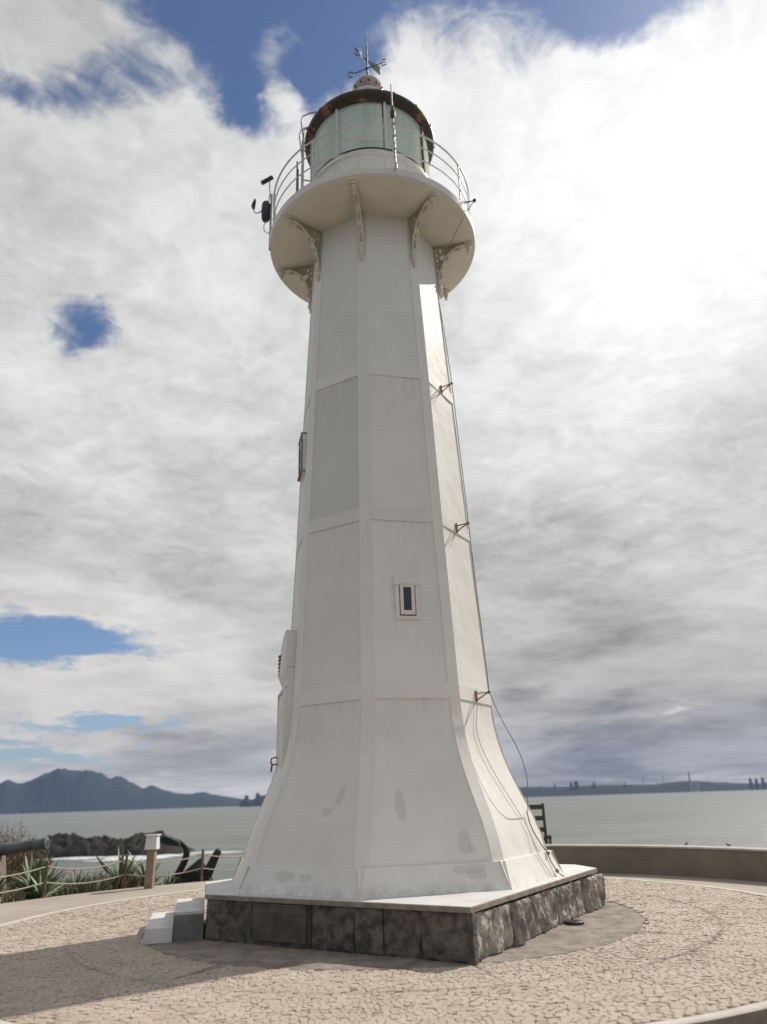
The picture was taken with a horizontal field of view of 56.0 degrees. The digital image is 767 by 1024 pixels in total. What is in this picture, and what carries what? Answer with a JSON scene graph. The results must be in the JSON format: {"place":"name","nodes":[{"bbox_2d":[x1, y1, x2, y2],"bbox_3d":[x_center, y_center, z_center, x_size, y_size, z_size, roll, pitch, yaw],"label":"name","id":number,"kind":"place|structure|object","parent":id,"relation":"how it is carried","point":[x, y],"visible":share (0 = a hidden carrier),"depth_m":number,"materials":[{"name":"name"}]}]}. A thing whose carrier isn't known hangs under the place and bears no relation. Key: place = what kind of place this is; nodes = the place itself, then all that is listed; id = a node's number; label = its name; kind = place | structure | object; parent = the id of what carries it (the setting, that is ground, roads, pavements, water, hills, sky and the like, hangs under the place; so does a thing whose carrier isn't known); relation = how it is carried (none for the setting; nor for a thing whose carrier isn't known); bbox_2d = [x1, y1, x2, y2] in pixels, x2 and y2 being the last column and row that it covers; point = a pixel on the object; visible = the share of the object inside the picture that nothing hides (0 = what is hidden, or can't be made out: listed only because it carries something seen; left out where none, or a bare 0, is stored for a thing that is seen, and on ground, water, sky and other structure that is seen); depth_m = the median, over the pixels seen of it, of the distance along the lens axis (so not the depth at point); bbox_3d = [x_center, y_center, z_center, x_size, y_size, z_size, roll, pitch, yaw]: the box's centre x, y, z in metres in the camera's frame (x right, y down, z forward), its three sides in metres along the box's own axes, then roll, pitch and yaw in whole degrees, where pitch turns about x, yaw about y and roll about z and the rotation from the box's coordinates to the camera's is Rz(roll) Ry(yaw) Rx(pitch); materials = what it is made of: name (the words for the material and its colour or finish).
{"place":"outdoors","nodes":[
{"label":"outdoors","id":0,"kind":"place"},
{"bbox_2d":[0,768,242,813],"bbox_3d":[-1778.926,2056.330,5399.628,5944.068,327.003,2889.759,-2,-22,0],"label":"mountains","id":1,"kind":"structure","parent":0,"point":[75,790],"depth_m":5291.10,"materials":[{"name":"stone"}]},
{"bbox_2d":[239,795,265,806],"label":"headland","id":2,"kind":"structure","parent":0,"point":[251,803],"depth_m":3753.70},
{"bbox_2d":[244,795,248,803],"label":"tower block","id":3,"kind":"structure","parent":2,"relation":"on","point":[246,798],"depth_m":3743.08,"materials":[{"name":"grey concrete"}]},
{"bbox_2d":[255,793,259,803],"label":"tower block","id":4,"kind":"structure","parent":2,"relation":"on","point":[257,800],"depth_m":3753.37,"materials":[{"name":"grey concrete"}]},
{"bbox_2d":[0,879,766,1023],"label":"plaza paving","id":5,"kind":"structure","parent":0,"point":[636,952],"depth_m":6.68,"materials":[{"name":"stone"}]},
{"bbox_2d":[141,897,203,944],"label":"entrance steps","id":6,"kind":"structure","parent":5,"relation":"on","point":[183,920],"depth_m":8.73,"materials":[{"name":"white paint"}]},
{"bbox_2d":[205,864,605,964],"bbox_3d":[0.175,5.329,9.963,4.770,0.513,4.683,-15,-25,29],"label":"stone pedestal","id":7,"kind":"object","parent":5,"relation":"on","point":[472,928],"visible":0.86,"depth_m":7.89,"materials":[{"name":"stone"}]},
{"bbox_2d":[232,39,578,917],"bbox_3d":[-0.133,-2.794,13.238,4.350,17.960,4.350,3,-22,-13],"label":"lighthouse","id":8,"kind":"object","parent":7,"relation":"on","point":[392,775],"visible":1,"depth_m":10.54,"materials":[{"name":"white paint"}]},
{"bbox_2d":[251,175,273,250],"bbox_3d":[-2.378,-5.920,14.237,0.466,1.883,0.170,-2,-22,0],"label":"lamp controller","id":9,"kind":"object","parent":8,"relation":"attached to","point":[266,213],"visible":1,"depth_m":14.21,"materials":[{"name":"metal"}]},
{"bbox_2d":[297,432,306,481],"bbox_3d":[-1.369,-0.926,12.174,0.115,0.721,0.430,3,-22,-13],"label":"window","id":10,"kind":"structure","parent":8,"relation":"in","point":[302,443],"depth_m":12.05,"materials":[{"name":"white paint"}]},
{"bbox_2d":[393,576,420,619],"bbox_3d":[0.333,1.208,10.145,0.374,0.610,0.070,3,-22,-13],"label":"window","id":11,"kind":"structure","parent":8,"relation":"in","point":[406,589],"depth_m":10.13,"materials":[{"name":"white paint"}]},
{"bbox_2d":[565,919,583,925],"bbox_3d":[2.369,5.086,8.944,0.230,0.036,0.230,-2,-22,0],"label":"drain cap","id":12,"kind":"object","parent":5,"relation":"on","point":[574,922],"visible":1,"depth_m":8.88,"materials":[{"name":"metal"}]},
{"bbox_2d":[0,790,766,889],"bbox_3d":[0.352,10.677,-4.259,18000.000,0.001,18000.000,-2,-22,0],"label":"sea","id":13,"kind":"structure","parent":0,"point":[722,818],"depth_m":375.12,"materials":[{"name":"liquid"}]},
{"bbox_2d":[20,805,25,813],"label":"tower block","id":14,"kind":"structure","parent":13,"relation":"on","point":[22,809],"depth_m":4522.45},
{"bbox_2d":[27,802,31,813],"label":"tower block","id":15,"kind":"structure","parent":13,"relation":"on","point":[29,807],"depth_m":4543.36,"materials":[{"name":"grey concrete"}]},
{"bbox_2d":[33,804,39,812],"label":"tower block","id":16,"kind":"structure","parent":13,"relation":"on","point":[36,808],"depth_m":4552.30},
{"bbox_2d":[42,803,46,812],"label":"tower block","id":17,"kind":"structure","parent":13,"relation":"on","point":[44,808],"depth_m":4575.55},
{"bbox_2d":[48,804,53,812],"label":"tower block","id":18,"kind":"structure","parent":13,"relation":"on","point":[50,808],"depth_m":4584.20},
{"bbox_2d":[55,803,59,812],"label":"tower block","id":19,"kind":"structure","parent":13,"relation":"on","point":[57,808],"depth_m":4601.32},
{"bbox_2d":[19,830,195,858],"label":"rock outcrop","id":20,"kind":"object","parent":13,"relation":"in","point":[72,844],"visible":0.55,"depth_m":189.51,"materials":[{"name":"grey stone"}]},
{"bbox_2d":[42,851,244,861],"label":"surf","id":21,"kind":"structure","parent":13,"relation":"on","point":[115,858],"depth_m":179.47,"materials":[{"name":"white liquid"}]},
{"bbox_2d":[0,873,766,923],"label":"path","id":22,"kind":"structure","parent":0,"point":[12,911],"depth_m":14.14,"materials":[{"name":"concrete"}]},
{"bbox_2d":[0,849,243,897],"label":"rope fence","id":23,"kind":"object","parent":22,"relation":"on","point":[47,866],"visible":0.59,"depth_m":16.03,"materials":[{"name":"beige fabric"}]},
{"bbox_2d":[144,834,161,888],"bbox_3d":[-5.176,7.781,16.076,0.290,1.095,0.290,-2,-22,0],"label":"bollard lamp","id":24,"kind":"object","parent":22,"relation":"on","point":[152,844],"visible":0.98,"depth_m":16.04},
{"bbox_2d":[546,844,766,881],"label":"parapet wall","id":25,"kind":"structure","parent":22,"relation":"on","point":[737,863],"depth_m":15.09,"materials":[{"name":"beige concrete"}]},
{"bbox_2d":[0,0,766,799],"label":"sky","id":26,"kind":"structure","parent":0,"point":[605,328],"materials":[{"name":"white"}]},
{"bbox_2d":[519,781,766,796],"bbox_3d":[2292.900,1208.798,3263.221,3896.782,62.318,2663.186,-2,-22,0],"label":"shore","id":27,"kind":"structure","parent":0,"point":[668,787],"depth_m":3951.68,"materials":[{"name":"grey"}]},
{"bbox_2d":[574,781,578,788],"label":"tower block","id":28,"kind":"structure","parent":27,"relation":"on","point":[576,786],"depth_m":4074.47,"materials":[{"name":"grey concrete"}]},
{"bbox_2d":[689,781,699,791],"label":"white building","id":29,"kind":"structure","parent":27,"relation":"on","point":[694,785],"depth_m":3713.20,"materials":[{"name":"white concrete"}]},
{"bbox_2d":[748,778,753,788],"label":"tower block","id":30,"kind":"structure","parent":27,"relation":"on","point":[750,783],"depth_m":3712.29,"materials":[{"name":"grey concrete"}]},
{"bbox_2d":[754,778,758,788],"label":"tower block","id":31,"kind":"structure","parent":27,"relation":"on","point":[756,783],"depth_m":3701.27,"materials":[{"name":"grey concrete"}]},
{"bbox_2d":[761,777,765,788],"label":"tower block","id":32,"kind":"structure","parent":27,"relation":"on","point":[763,783],"depth_m":3689.29,"materials":[{"name":"grey concrete"}]},
{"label":"hill ground","id":33,"kind":"structure","parent":0,"visible":0},
{"bbox_2d":[0,866,19,898],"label":"yucca","id":34,"kind":"object","parent":33,"relation":"on","point":[1,881],"visible":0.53,"depth_m":15.52,"materials":[{"name":"green plant"}]},
{"bbox_2d":[0,837,49,896],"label":"cannon","id":35,"kind":"object","parent":33,"relation":"on","point":[8,848],"visible":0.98,"depth_m":16.90,"materials":[{"name":"grey metal"}]},
{"bbox_2d":[0,821,58,897],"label":"dry shrub","id":36,"kind":"object","parent":33,"relation":"on","point":[11,859],"visible":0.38,"depth_m":19.37,"materials":[{"name":"brown plant"}]},
{"bbox_2d":[5,842,62,899],"bbox_3d":[-7.947,8.288,16.467,1.566,1.519,1.575,16,-28,-38],"label":"yucca","id":37,"kind":"object","parent":33,"relation":"on","point":[34,858],"visible":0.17,"depth_m":16.43,"materials":[{"name":"green plant"}]},
{"bbox_2d":[10,853,67,899],"bbox_3d":[-7.715,8.069,15.811,1.496,1.174,1.406,-2,-22,0],"label":"yucca","id":38,"kind":"object","parent":33,"relation":"on","point":[29,881],"visible":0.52,"depth_m":15.78,"materials":[{"name":"green plant"}]},
{"bbox_2d":[16,861,67,899],"bbox_3d":[-7.380,7.968,15.462,1.100,0.950,1.179,-2,-22,0],"label":"yucca","id":39,"kind":"object","parent":33,"relation":"on","point":[39,889],"visible":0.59,"depth_m":15.40,"materials":[{"name":"green plant"}]},
{"bbox_2d":[51,867,96,894],"bbox_3d":[-8.171,9.688,18.384,2.041,1.141,1.924,9,-24,-26],"label":"dry shrub","id":40,"kind":"object","parent":33,"relation":"on","point":[60,880],"visible":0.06,"depth_m":18.75,"materials":[{"name":"brown plant"}]},
{"bbox_2d":[56,869,95,894],"bbox_3d":[-6.988,8.469,16.367,0.818,0.762,0.825,-2,-22,0],"label":"yucca","id":41,"kind":"object","parent":33,"relation":"on","point":[77,881],"visible":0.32,"depth_m":16.46,"materials":[{"name":"green plant"}]},
{"bbox_2d":[0,868,155,903],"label":"green ground cover","id":42,"kind":"object","parent":33,"relation":"on","point":[65,891],"visible":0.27,"depth_m":16.14,"materials":[{"name":"green plant"}]},
{"bbox_2d":[70,866,117,885],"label":"dry grass","id":43,"kind":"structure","parent":33,"relation":"on","point":[92,877],"depth_m":17.21,"materials":[{"name":"beige plant"}]},
{"bbox_2d":[90,845,160,890],"bbox_3d":[-6.037,8.361,16.737,1.693,1.211,1.600,-9,-23,16],"label":"yucca","id":44,"kind":"object","parent":33,"relation":"on","point":[121,865],"visible":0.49,"depth_m":16.55,"materials":[{"name":"green plant"}]},
{"bbox_2d":[128,849,177,885],"bbox_3d":[-5.658,8.642,17.304,1.531,1.214,1.507,-2,-22,0],"label":"yucca","id":45,"kind":"object","parent":33,"relation":"on","point":[142,871],"visible":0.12,"depth_m":17.39,"materials":[{"name":"green plant"}]},
{"bbox_2d":[159,872,180,884],"bbox_3d":[-5.072,8.701,16.941,0.781,0.630,0.703,19,-30,-41],"label":"yucca","id":46,"kind":"object","parent":33,"relation":"on","point":[167,881],"visible":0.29,"depth_m":16.91,"materials":[{"name":"green plant"}]},
{"bbox_2d":[160,835,220,883],"bbox_3d":[-4.935,8.767,18.100,1.677,1.270,0.371,2,-22,-11],"label":"old anchor","id":47,"kind":"object","parent":33,"relation":"on","point":[192,876],"visible":0.8,"depth_m":18.04,"materials":[{"name":"black paint"}]},
{"bbox_2d":[0,877,766,1023],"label":"kerb","id":48,"kind":"structure","parent":33,"relation":"on","point":[754,1013],"depth_m":5.22,"materials":[{"name":"beige concrete"}]},
{"bbox_2d":[529,803,551,843],"bbox_3d":[3.479,7.953,17.633,1.140,1.520,0.570,-2,-22,0],"label":"slatted bench","id":49,"kind":"object","parent":33,"relation":"on","point":[543,828],"visible":0.23,"depth_m":17.97,"materials":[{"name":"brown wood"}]}
]}

